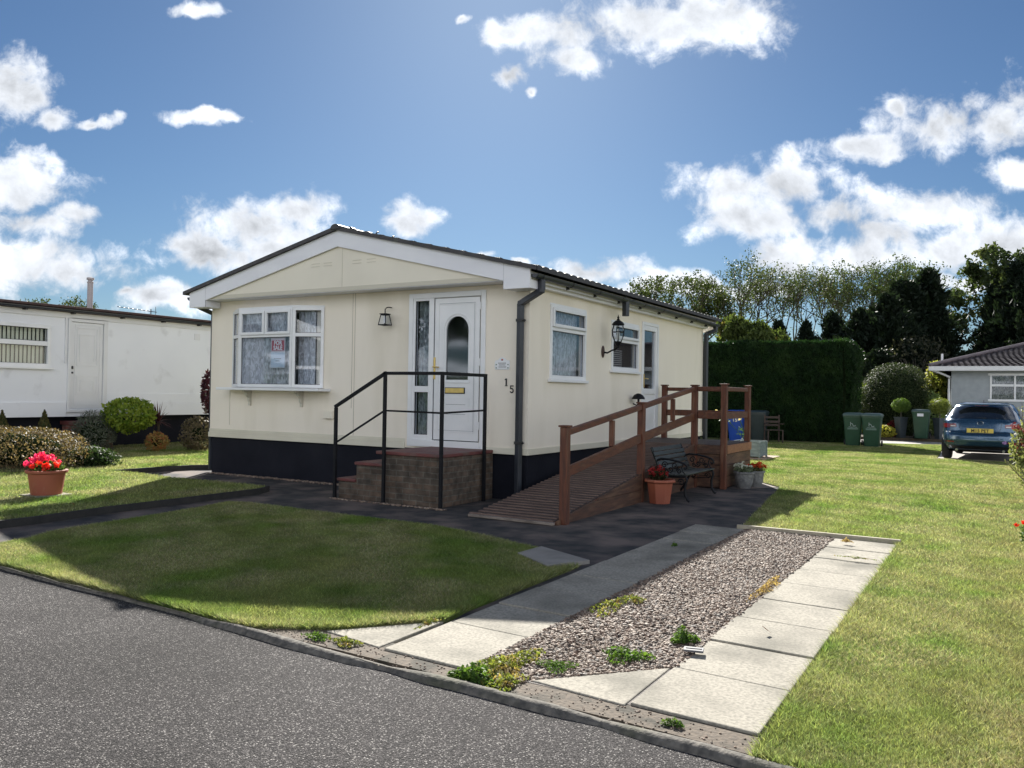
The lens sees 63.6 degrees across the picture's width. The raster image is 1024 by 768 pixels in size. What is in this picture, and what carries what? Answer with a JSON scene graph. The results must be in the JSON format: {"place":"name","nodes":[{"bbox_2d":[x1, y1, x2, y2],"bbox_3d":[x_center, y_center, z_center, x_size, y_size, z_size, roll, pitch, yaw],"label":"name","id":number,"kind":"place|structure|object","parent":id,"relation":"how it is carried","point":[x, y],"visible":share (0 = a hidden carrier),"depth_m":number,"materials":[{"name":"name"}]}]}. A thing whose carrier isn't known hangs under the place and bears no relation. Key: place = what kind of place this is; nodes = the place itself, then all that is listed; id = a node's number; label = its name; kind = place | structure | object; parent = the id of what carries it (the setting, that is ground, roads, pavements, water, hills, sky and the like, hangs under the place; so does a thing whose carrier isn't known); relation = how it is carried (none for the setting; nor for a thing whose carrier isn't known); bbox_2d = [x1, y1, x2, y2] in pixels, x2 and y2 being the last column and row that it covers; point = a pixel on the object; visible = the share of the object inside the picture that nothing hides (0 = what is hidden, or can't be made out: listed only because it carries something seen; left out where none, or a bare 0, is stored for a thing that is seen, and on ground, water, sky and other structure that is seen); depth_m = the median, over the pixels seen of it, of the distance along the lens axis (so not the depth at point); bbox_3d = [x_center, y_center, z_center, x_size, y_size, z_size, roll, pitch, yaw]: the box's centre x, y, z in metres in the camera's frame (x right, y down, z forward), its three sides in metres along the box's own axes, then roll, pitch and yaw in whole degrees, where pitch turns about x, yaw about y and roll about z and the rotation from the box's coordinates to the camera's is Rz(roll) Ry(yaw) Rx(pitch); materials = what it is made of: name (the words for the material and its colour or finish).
{"place":"outdoors","nodes":[
{"label":"outdoors","id":0,"kind":"place"},
{"bbox_2d":[0,440,266,519],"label":"lawn","id":1,"kind":"structure","parent":0,"point":[99,491],"depth_m":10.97,"materials":[{"name":"green plant"}]},
{"bbox_2d":[19,451,70,497],"bbox_3d":[-5.970,1.143,10.554,0.574,0.557,0.484,1,-1,31],"label":"flower pot","id":2,"kind":"object","parent":1,"relation":"on","point":[46,476],"visible":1,"depth_m":10.40,"materials":[{"name":"ceramic"}]},
{"bbox_2d":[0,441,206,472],"bbox_3d":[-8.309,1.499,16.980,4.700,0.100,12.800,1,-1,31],"label":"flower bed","id":3,"kind":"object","parent":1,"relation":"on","point":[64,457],"depth_m":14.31,"materials":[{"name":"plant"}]},
{"bbox_2d":[36,409,51,436],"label":"dwarf conifer","id":4,"kind":"object","parent":3,"relation":"on","point":[44,421],"visible":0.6,"depth_m":17.04,"materials":[{"name":"green plant"}]},
{"bbox_2d":[0,425,93,470],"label":"shrub","id":5,"kind":"object","parent":3,"relation":"on","point":[18,446],"visible":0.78,"depth_m":13.91,"materials":[{"name":"green plant"}]},
{"bbox_2d":[60,420,112,448],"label":"brick steps","id":6,"kind":"structure","parent":3,"relation":"on","point":[66,425],"depth_m":18.31,"materials":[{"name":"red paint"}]},
{"bbox_2d":[67,408,116,449],"bbox_3d":[-9.228,1.088,18.188,1.077,1.102,1.026,1,-1,3],"label":"lavender bush","id":7,"kind":"object","parent":3,"relation":"on","point":[94,430],"visible":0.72,"depth_m":17.98,"materials":[{"name":"green plant"}]},
{"bbox_2d":[63,445,122,466],"bbox_3d":[-7.495,1.325,14.683,1.199,0.485,0.870,1,-1,31],"label":"shrub","id":8,"kind":"object","parent":3,"relation":"on","point":[98,456],"visible":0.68,"depth_m":14.45,"materials":[{"name":"green plant"}]},
{"bbox_2d":[99,396,157,434],"bbox_3d":[-8.552,0.710,18.485,1.303,0.877,1.188,1,-1,31],"label":"round shrub","id":9,"kind":"object","parent":1,"relation":"on","point":[140,413],"visible":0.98,"depth_m":18.22,"materials":[{"name":"green plant"}]},
{"bbox_2d":[144,431,169,451],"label":"shrub","id":10,"kind":"object","parent":1,"relation":"on","point":[158,440],"visible":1,"depth_m":17.89,"materials":[{"name":"brown plant"}]},
{"bbox_2d":[177,415,208,449],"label":"dry shrub","id":11,"kind":"object","parent":1,"relation":"on","point":[196,433],"visible":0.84,"depth_m":18.45,"materials":[{"name":"brown plant"}]},
{"bbox_2d":[199,369,209,413],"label":"purple shrub","id":12,"kind":"object","parent":1,"relation":"on","point":[204,395],"visible":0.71,"depth_m":16.50,"materials":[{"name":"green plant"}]},
{"bbox_2d":[0,564,577,629],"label":"edging","id":13,"kind":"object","parent":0,"point":[451,618],"depth_m":5.52,"materials":[{"name":"grey concrete"}]},
{"bbox_2d":[0,500,581,628],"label":"grass","id":14,"kind":"structure","parent":0,"point":[223,554],"depth_m":6.82,"materials":[{"name":"green plant"}]},
{"bbox_2d":[0,569,737,767],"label":"road","id":15,"kind":"structure","parent":0,"point":[89,680],"depth_m":3.82,"materials":[{"name":"grey asphalt"}]},
{"bbox_2d":[0,470,777,621],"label":"path","id":16,"kind":"structure","parent":0,"point":[596,539],"depth_m":9.84,"materials":[{"name":"grey asphalt"}]},
{"bbox_2d":[0,478,269,528],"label":"lawn edging","id":17,"kind":"object","parent":16,"relation":"on","point":[25,521],"visible":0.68,"depth_m":9.77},
{"bbox_2d":[118,465,211,472],"bbox_3d":[-6.067,1.501,14.472,1.790,0.100,0.222,2,-1,-44],"label":"lawn edging","id":18,"kind":"object","parent":16,"relation":"on","point":[170,468],"visible":0.79,"depth_m":14.54,"materials":[{"name":"grey concrete"}]},
{"bbox_2d":[332,371,487,508],"bbox_3d":[-1.394,0.710,11.252,1.817,1.736,1.046,1,-1,31],"label":"handrail","id":19,"kind":"object","parent":16,"relation":"on","point":[384,374],"visible":0.94,"depth_m":10.83,"materials":[{"name":"black metal"}]},
{"bbox_2d":[337,446,492,507],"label":"brick steps","id":20,"kind":"structure","parent":16,"relation":"on","point":[412,476],"depth_m":10.85,"materials":[{"name":"brown brick"}]},
{"bbox_2d":[183,224,721,498],"bbox_3d":[-0.594,-0.392,16.166,7.040,4.081,8.400,1,-1,31],"label":"mobile home","id":21,"kind":"object","parent":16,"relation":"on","point":[320,301],"visible":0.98,"depth_m":12.79,"materials":[{"name":"beige paint"}]},
{"bbox_2d":[216,305,330,406],"bbox_3d":[-3.934,-0.450,13.592,2.350,1.630,0.345,1,-1,31],"label":"window","id":22,"kind":"structure","parent":21,"relation":"in","point":[253,336],"depth_m":13.49,"materials":[{"name":"white plastic"}]},
{"bbox_2d":[271,337,284,367],"bbox_3d":[-3.812,-0.515,13.435,0.320,0.500,0.008,1,-1,31],"label":"for sale poster","id":23,"kind":"object","parent":21,"relation":"attached to","point":[277,352],"visible":1,"depth_m":13.43,"materials":[{"name":"white paper"}]},
{"bbox_2d":[495,357,509,369],"bbox_3d":[-0.135,-0.285,11.464,0.250,0.172,0.013,1,-1,31],"label":"name plate","id":24,"kind":"object","parent":21,"relation":"attached to","point":[502,363],"visible":1,"depth_m":11.46,"materials":[{"name":"white plastic"}]},
{"bbox_2d":[548,302,588,382],"bbox_3d":[0.786,-0.587,12.281,0.225,1.135,1.240,1,-1,31],"label":"window","id":25,"kind":"structure","parent":21,"relation":"in","point":[556,326],"depth_m":12.40,"materials":[{"name":"white plastic"}]},
{"bbox_2d":[601,315,624,357],"bbox_3d":[1.623,-0.768,13.231,0.392,0.695,0.200,1,-1,31],"label":"wall lantern","id":26,"kind":"object","parent":21,"relation":"attached to","point":[618,322],"depth_m":13.17,"materials":[{"name":"grey metal"}]},
{"bbox_2d":[610,319,641,373],"bbox_3d":[1.934,-0.617,14.107,0.115,0.875,1.250,1,-1,31],"label":"window","id":27,"kind":"structure","parent":21,"relation":"in","point":[634,341],"depth_m":14.21,"materials":[{"name":"white plastic"}]},
{"bbox_2d":[207,472,758,747],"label":"gravel","id":28,"kind":"structure","parent":16,"relation":"on","point":[392,504],"depth_m":10.28,"materials":[{"name":"grey gravel"}]},
{"bbox_2d":[518,546,589,565],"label":"paving slab","id":29,"kind":"structure","parent":16,"relation":"on","point":[544,555],"depth_m":7.27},
{"bbox_2d":[468,384,751,525],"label":"wooden ramp","id":30,"kind":"structure","parent":16,"relation":"on","point":[613,476],"depth_m":11.39,"materials":[{"name":"red wood"}]},
{"bbox_2d":[645,464,675,503],"bbox_3d":[2.032,1.368,11.338,0.415,0.534,0.415,1,-1,8],"label":"flower pot","id":31,"kind":"object","parent":16,"relation":"on","point":[659,483],"visible":1,"depth_m":11.22,"materials":[{"name":"ceramic"}]},
{"bbox_2d":[650,444,715,502],"bbox_3d":[2.530,1.285,12.114,0.597,0.749,1.280,1,-1,31],"label":"garden bench","id":32,"kind":"object","parent":16,"relation":"on","point":[687,471],"visible":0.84,"depth_m":12.12,"materials":[{"name":"black metal"}]},
{"bbox_2d":[741,483,776,488],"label":"paving slab","id":33,"kind":"structure","parent":16,"relation":"on","point":[763,485],"depth_m":13.60,"materials":[{"name":"grey concrete"}]},
{"bbox_2d":[733,461,755,488],"bbox_3d":[3.765,1.466,13.382,0.360,0.441,0.350,1,-1,31],"label":"flower pot","id":34,"kind":"object","parent":33,"relation":"on","point":[744,476],"visible":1,"depth_m":13.28,"materials":[{"name":"grey stone"}]},
{"bbox_2d":[744,461,766,486],"bbox_3d":[4.018,1.484,13.608,0.378,0.419,0.350,1,-1,31],"label":"flower pot","id":35,"kind":"object","parent":33,"relation":"on","point":[758,467],"visible":0.71,"depth_m":13.49,"materials":[{"name":"grey stone"}]},
{"bbox_2d":[0,0,1023,350],"label":"sky","id":36,"kind":"structure","parent":0,"point":[152,151],"materials":[{"name":"blue"}]},
{"bbox_2d":[327,524,742,667],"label":"driveway","id":37,"kind":"structure","parent":0,"point":[483,633],"depth_m":5.53,"materials":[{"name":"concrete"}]},
{"bbox_2d":[453,529,834,704],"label":"gravel","id":38,"kind":"structure","parent":0,"point":[771,554],"depth_m":5.61,"materials":[{"name":"grey gravel"}]},
{"bbox_2d":[447,662,497,686],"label":"weed","id":39,"kind":"object","parent":38,"relation":"on","point":[471,674],"visible":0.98,"depth_m":4.21,"materials":[{"name":"green plant"}]},
{"bbox_2d":[463,648,545,688],"bbox_3d":[-0.038,1.481,4.425,0.332,0.082,0.720,1,-1,31],"label":"weed","id":40,"kind":"object","parent":38,"relation":"on","point":[494,663],"visible":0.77,"depth_m":4.38,"materials":[{"name":"green plant"}]},
{"bbox_2d":[489,672,528,691],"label":"weed","id":41,"kind":"object","parent":38,"relation":"on","point":[510,680],"visible":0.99,"depth_m":4.14,"materials":[{"name":"green plant"}]},
{"bbox_2d":[535,659,579,673],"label":"weed","id":42,"kind":"object","parent":38,"relation":"on","point":[551,664],"visible":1,"depth_m":4.39,"materials":[{"name":"green plant"}]},
{"bbox_2d":[588,594,633,616],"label":"weed","id":43,"kind":"object","parent":38,"relation":"on","point":[614,601],"visible":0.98,"depth_m":5.65,"materials":[{"name":"plant"}]},
{"bbox_2d":[602,645,655,664],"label":"weed","id":44,"kind":"object","parent":38,"relation":"on","point":[627,653],"visible":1,"depth_m":4.56,"materials":[{"name":"green plant"}]},
{"bbox_2d":[670,625,700,643],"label":"weed","id":45,"kind":"object","parent":38,"relation":"on","point":[681,636],"visible":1,"depth_m":4.88,"materials":[{"name":"green plant"}]},
{"bbox_2d":[746,575,780,601],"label":"weed","id":46,"kind":"object","parent":38,"relation":"on","point":[765,587],"visible":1,"depth_m":6.25,"materials":[{"name":"plant"}]},
{"bbox_2d":[532,538,894,735],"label":"driveway","id":47,"kind":"structure","parent":0,"point":[737,672],"depth_m":4.59,"materials":[{"name":"concrete"}]},
{"bbox_2d":[700,437,1023,767],"bbox_3d":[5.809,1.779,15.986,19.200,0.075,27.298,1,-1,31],"label":"lawn","id":48,"kind":"structure","parent":0,"point":[710,438],"depth_m":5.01,"materials":[{"name":"green plant"}]},
{"bbox_2d":[728,410,743,440],"bbox_3d":[7.516,1.387,27.520,0.610,1.050,0.745,1,-1,31],"label":"wheelie bin","id":49,"kind":"object","parent":48,"relation":"on","point":[733,431],"visible":0.46,"depth_m":27.27,"materials":[{"name":"blue plastic"}]},
{"bbox_2d":[751,410,768,440],"bbox_3d":[8.234,1.399,27.558,0.610,1.050,0.745,1,-1,28],"label":"wheelie bin","id":50,"kind":"object","parent":48,"relation":"on","point":[757,425],"visible":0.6,"depth_m":27.29,"materials":[{"name":"plastic"}]},
{"bbox_2d":[750,455,777,459],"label":"paving slab","id":51,"kind":"structure","parent":48,"relation":"on","point":[765,457],"depth_m":19.77,"materials":[{"name":"beige concrete"}]},
{"bbox_2d":[734,440,767,457],"bbox_3d":[5.784,1.566,20.037,0.660,0.389,0.705,1,-1,31],"label":"planter box","id":52,"kind":"object","parent":51,"relation":"on","point":[759,448],"visible":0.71,"depth_m":19.68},
{"bbox_2d":[763,415,783,442],"bbox_3d":[8.462,1.458,26.686,0.550,0.920,0.480,1,-1,2],"label":"wooden chair","id":53,"kind":"object","parent":48,"relation":"on","point":[766,422],"visible":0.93,"depth_m":26.88,"materials":[{"name":"grey wood"}]},
{"bbox_2d":[700,337,864,442],"bbox_3d":[7.578,0.172,30.281,9.791,3.708,1.982,1,-1,31],"label":"tall hedge","id":54,"kind":"object","parent":48,"relation":"on","point":[808,390],"visible":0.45,"depth_m":28.21,"materials":[{"name":"green plant"}]},
{"bbox_2d":[737,524,900,543],"bbox_3d":[3.228,1.624,8.792,1.660,0.100,0.040,1,-1,31],"label":"edging board","id":55,"kind":"object","parent":48,"relation":"on","point":[856,537],"visible":0.48,"depth_m":8.71,"materials":[{"name":"grey concrete"}]},
{"bbox_2d":[842,412,862,445],"bbox_3d":[10.693,1.419,25.866,0.610,1.050,0.745,1,-1,25],"label":"wheelie bin","id":56,"kind":"object","parent":48,"relation":"on","point":[852,426],"visible":0.88,"depth_m":25.61,"materials":[{"name":"green plastic"}]},
{"bbox_2d":[860,413,883,446],"bbox_3d":[11.110,1.421,25.445,0.610,1.050,0.745,1,-1,30],"label":"wheelie bin","id":57,"kind":"object","parent":48,"relation":"on","point":[872,425],"visible":0.97,"depth_m":25.19,"materials":[{"name":"green plastic"}]},
{"bbox_2d":[1002,406,1023,488],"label":"hydrangea","id":58,"kind":"object","parent":48,"relation":"on","point":[1018,449],"visible":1,"depth_m":12.17,"materials":[{"name":"green plant"}]},
{"bbox_2d":[861,431,941,441],"bbox_3d":[14.637,2.056,33.419,6.200,0.120,7.100,1,-1,31],"label":"flower bed","id":59,"kind":"object","parent":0,"point":[911,438],"depth_m":29.63,"materials":[{"name":"soil"}]},
{"bbox_2d":[861,362,931,435],"bbox_3d":[14.986,0.722,32.252,2.614,3.207,2.368,1,-1,31],"label":"dome topiary","id":60,"kind":"object","parent":59,"relation":"on","point":[882,390],"visible":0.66,"depth_m":31.61,"materials":[{"name":"green plant"}]},
{"bbox_2d":[891,398,911,437],"bbox_3d":[14.105,1.210,29.913,0.725,1.472,0.694,1,-1,31],"label":"topiary tree","id":61,"kind":"object","parent":59,"relation":"on","point":[902,405],"visible":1,"depth_m":29.79,"materials":[{"name":"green plant"}]},
{"bbox_2d":[911,409,930,438],"bbox_3d":[14.598,1.423,29.423,0.610,1.050,0.745,1,-1,31],"label":"wheelie bin","id":62,"kind":"object","parent":59,"relation":"on","point":[921,419],"visible":0.99,"depth_m":29.17,"materials":[{"name":"green plastic"}]},
{"bbox_2d":[922,390,945,434],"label":"garden shrub","id":63,"kind":"object","parent":59,"relation":"on","point":[929,399],"visible":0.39,"depth_m":31.07,"materials":[{"name":"green plant"}]},
{"bbox_2d":[925,360,947,426],"bbox_3d":[17.177,0.514,33.511,1.038,3.016,1.181,1,-1,31],"label":"garden shrub","id":64,"kind":"object","parent":59,"relation":"on","point":[936,386],"visible":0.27,"depth_m":33.27,"materials":[{"name":"green plant"}]},
{"bbox_2d":[928,397,951,438],"bbox_3d":[15.133,1.210,29.183,0.782,1.489,0.778,1,-1,31],"label":"topiary tree","id":65,"kind":"object","parent":59,"relation":"on","point":[939,406],"visible":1,"depth_m":29.05,"materials":[{"name":"green plant"}]},
{"bbox_2d":[861,439,1012,461],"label":"driveway","id":66,"kind":"structure","parent":0,"point":[1000,457],"depth_m":22.43,"materials":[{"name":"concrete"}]},
{"bbox_2d":[942,401,1023,460],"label":"parked car","id":67,"kind":"object","parent":66,"relation":"on","point":[983,427],"visible":0.83,"depth_m":20.29,"materials":[{"name":"blue paint"}]},
{"label":"ground","id":68,"kind":"structure","parent":0,"visible":0},
{"bbox_2d":[20,295,98,308],"bbox_3d":[-20.042,-1.190,36.609,5.810,5.556,4.300,2,-1,-42],"label":"broadleaf tree","id":69,"kind":"object","parent":68,"relation":"on","point":[79,304],"visible":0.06,"depth_m":36.09,"materials":[{"name":"green plant"}]},
{"bbox_2d":[0,277,210,445],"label":"mobile home","id":70,"kind":"object","parent":68,"relation":"on","point":[58,363],"visible":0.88,"depth_m":18.92,"materials":[{"name":"white paint"}]},
{"bbox_2d":[0,321,53,369],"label":"window","id":71,"kind":"structure","parent":70,"relation":"in","point":[19,365],"depth_m":17.58,"materials":[{"name":"white plastic"}]},
{"bbox_2d":[0,566,795,767],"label":"kerb","id":72,"kind":"structure","parent":68,"relation":"on","point":[719,754],"depth_m":4.03,"materials":[{"name":"grey concrete"}]},
{"bbox_2d":[259,629,766,754],"bbox_3d":[-0.269,1.537,4.382,3.273,0.050,0.318,0,-1,33],"label":"kerb strip","id":73,"kind":"object","parent":68,"relation":"on","point":[726,737],"visible":0.32,"depth_m":3.92,"materials":[{"name":"concrete"}]},
{"bbox_2d":[301,631,330,641],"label":"weed","id":74,"kind":"object","parent":73,"relation":"on","point":[317,635],"visible":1,"depth_m":4.86,"materials":[{"name":"green plant"}]},
{"bbox_2d":[329,635,363,647],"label":"weed","id":75,"kind":"object","parent":73,"relation":"on","point":[347,641],"visible":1,"depth_m":4.76,"materials":[{"name":"green plant"}]},
{"bbox_2d":[660,717,684,728],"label":"weed","id":76,"kind":"object","parent":73,"relation":"on","point":[676,722],"visible":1,"depth_m":3.66,"materials":[{"name":"green plant"}]},
{"bbox_2d":[621,270,757,341],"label":"broadleaf tree","id":77,"kind":"object","parent":68,"relation":"on","point":[704,286],"visible":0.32,"depth_m":47.03,"materials":[{"name":"green plant"}]},
{"bbox_2d":[653,275,744,338],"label":"broadleaf tree","id":78,"kind":"object","parent":68,"relation":"on","point":[707,312],"visible":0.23,"depth_m":49.41,"materials":[{"name":"green plant"}]},
{"bbox_2d":[691,248,807,323],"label":"broadleaf tree","id":79,"kind":"object","parent":68,"relation":"on","point":[752,284],"visible":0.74,"depth_m":48.56,"materials":[{"name":"green plant"}]},
{"bbox_2d":[715,312,790,344],"bbox_3d":[8.916,-0.337,30.705,3.194,4.665,3.399,1,-1,31],"label":"broadleaf tree","id":80,"kind":"object","parent":68,"relation":"on","point":[733,327],"visible":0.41,"depth_m":30.64,"materials":[{"name":"green plant"}]},
{"bbox_2d":[771,318,791,339],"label":"conifer","id":81,"kind":"object","parent":68,"relation":"on","point":[776,323],"visible":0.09,"depth_m":42.84,"materials":[{"name":"green plant"}]},
{"bbox_2d":[732,259,845,340],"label":"broadleaf tree","id":82,"kind":"object","parent":68,"relation":"on","point":[804,286],"visible":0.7,"depth_m":50.09,"materials":[{"name":"green plant"}]},
{"bbox_2d":[796,320,815,340],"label":"conifer","id":83,"kind":"object","parent":68,"relation":"on","point":[805,329],"visible":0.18,"depth_m":43.88,"materials":[{"name":"green plant"}]},
{"bbox_2d":[764,262,874,332],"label":"broadleaf tree","id":84,"kind":"object","parent":68,"relation":"on","point":[841,294],"visible":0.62,"depth_m":51.02,"materials":[{"name":"green plant"}]},
{"bbox_2d":[805,309,847,340],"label":"conifer","id":85,"kind":"object","parent":68,"relation":"on","point":[832,320],"visible":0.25,"depth_m":42.66,"materials":[{"name":"green plant"}]},
{"bbox_2d":[780,252,915,320],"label":"broadleaf tree","id":86,"kind":"object","parent":68,"relation":"on","point":[872,274],"visible":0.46,"depth_m":51.99,"materials":[{"name":"green plant"}]},
{"bbox_2d":[829,306,877,356],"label":"conifer","id":87,"kind":"object","parent":68,"relation":"on","point":[858,313],"visible":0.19,"depth_m":40.65,"materials":[{"name":"green plant"}]},
{"bbox_2d":[811,256,973,313],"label":"broadleaf tree","id":88,"kind":"object","parent":68,"relation":"on","point":[878,289],"visible":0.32,"depth_m":51.38,"materials":[{"name":"green plant"}]},
{"bbox_2d":[850,291,935,365],"bbox_3d":[18.225,-1.148,40.363,6.607,6.764,5.833,1,-1,-23],"label":"conifer","id":89,"kind":"object","parent":68,"relation":"on","point":[887,315],"visible":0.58,"depth_m":39.52,"materials":[{"name":"green plant"}]},
{"bbox_2d":[861,348,925,395],"bbox_3d":[16.081,0.256,37.090,4.772,3.813,5.406,1,-1,-13],"label":"conifer","id":90,"kind":"object","parent":68,"relation":"on","point":[873,358],"visible":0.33,"depth_m":36.59,"materials":[{"name":"green plant"}]},
{"bbox_2d":[852,255,953,308],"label":"broadleaf tree","id":91,"kind":"object","parent":68,"relation":"on","point":[914,263],"visible":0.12,"depth_m":53.39,"materials":[{"name":"green plant"}]},
{"bbox_2d":[885,334,950,382],"bbox_3d":[18.071,-0.947,36.729,2.573,2.567,2.324,1,-1,-1],"label":"bare shrub","id":92,"kind":"object","parent":68,"relation":"on","point":[915,352],"visible":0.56,"depth_m":36.49,"materials":[{"name":"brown plant"}]},
{"bbox_2d":[892,277,951,361],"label":"conifer","id":93,"kind":"object","parent":68,"relation":"on","point":[910,292],"visible":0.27,"depth_m":41.09,"materials":[{"name":"green plant"}]},
{"bbox_2d":[894,345,950,398],"bbox_3d":[18.480,0.185,38.240,4.242,4.059,4.805,0,-1,39],"label":"conifer","id":94,"kind":"object","parent":68,"relation":"on","point":[919,351],"visible":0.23,"depth_m":37.71,"materials":[{"name":"green plant"}]},
{"bbox_2d":[912,266,975,428],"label":"conifer","id":95,"kind":"object","parent":68,"relation":"on","point":[937,295],"visible":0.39,"depth_m":41.32,"materials":[{"name":"green plant"}]},
{"bbox_2d":[932,306,961,359],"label":"conifer","id":96,"kind":"object","parent":68,"relation":"on","point":[942,321],"visible":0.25,"depth_m":40.81,"materials":[{"name":"green plant"}]},
{"bbox_2d":[933,349,987,415],"bbox_3d":[20.209,0.318,36.757,5.406,3.813,4.772,1,-1,3],"label":"conifer","id":97,"kind":"object","parent":68,"relation":"on","point":[964,352],"visible":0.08,"depth_m":36.88,"materials":[{"name":"green plant"}]},
{"bbox_2d":[928,342,1023,414],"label":"bungalow","id":98,"kind":"object","parent":68,"relation":"on","point":[999,377],"visible":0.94,"depth_m":30.77,"materials":[{"name":"grey paint"}]},
{"bbox_2d":[988,373,1023,401],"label":"window","id":99,"kind":"structure","parent":98,"relation":"in","point":[1003,399],"depth_m":30.29,"materials":[{"name":"white plastic"}]},
{"bbox_2d":[946,240,1023,332],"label":"broadleaf tree","id":100,"kind":"object","parent":68,"relation":"on","point":[977,275],"visible":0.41,"depth_m":44.04,"materials":[{"name":"green plant"}]},
{"bbox_2d":[967,278,1003,352],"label":"conifer","id":101,"kind":"object","parent":68,"relation":"on","point":[987,306],"visible":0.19,"depth_m":41.95,"materials":[{"name":"green plant"}]},
{"bbox_2d":[975,269,1023,349],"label":"conifer","id":102,"kind":"object","parent":68,"relation":"on","point":[1017,298],"visible":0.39,"depth_m":40.03,"materials":[{"name":"green plant"}]},
{"bbox_2d":[976,257,1023,350],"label":"conifer","id":103,"kind":"object","parent":68,"relation":"on","point":[1016,266],"visible":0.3,"depth_m":40.90,"materials":[{"name":"green plant"}]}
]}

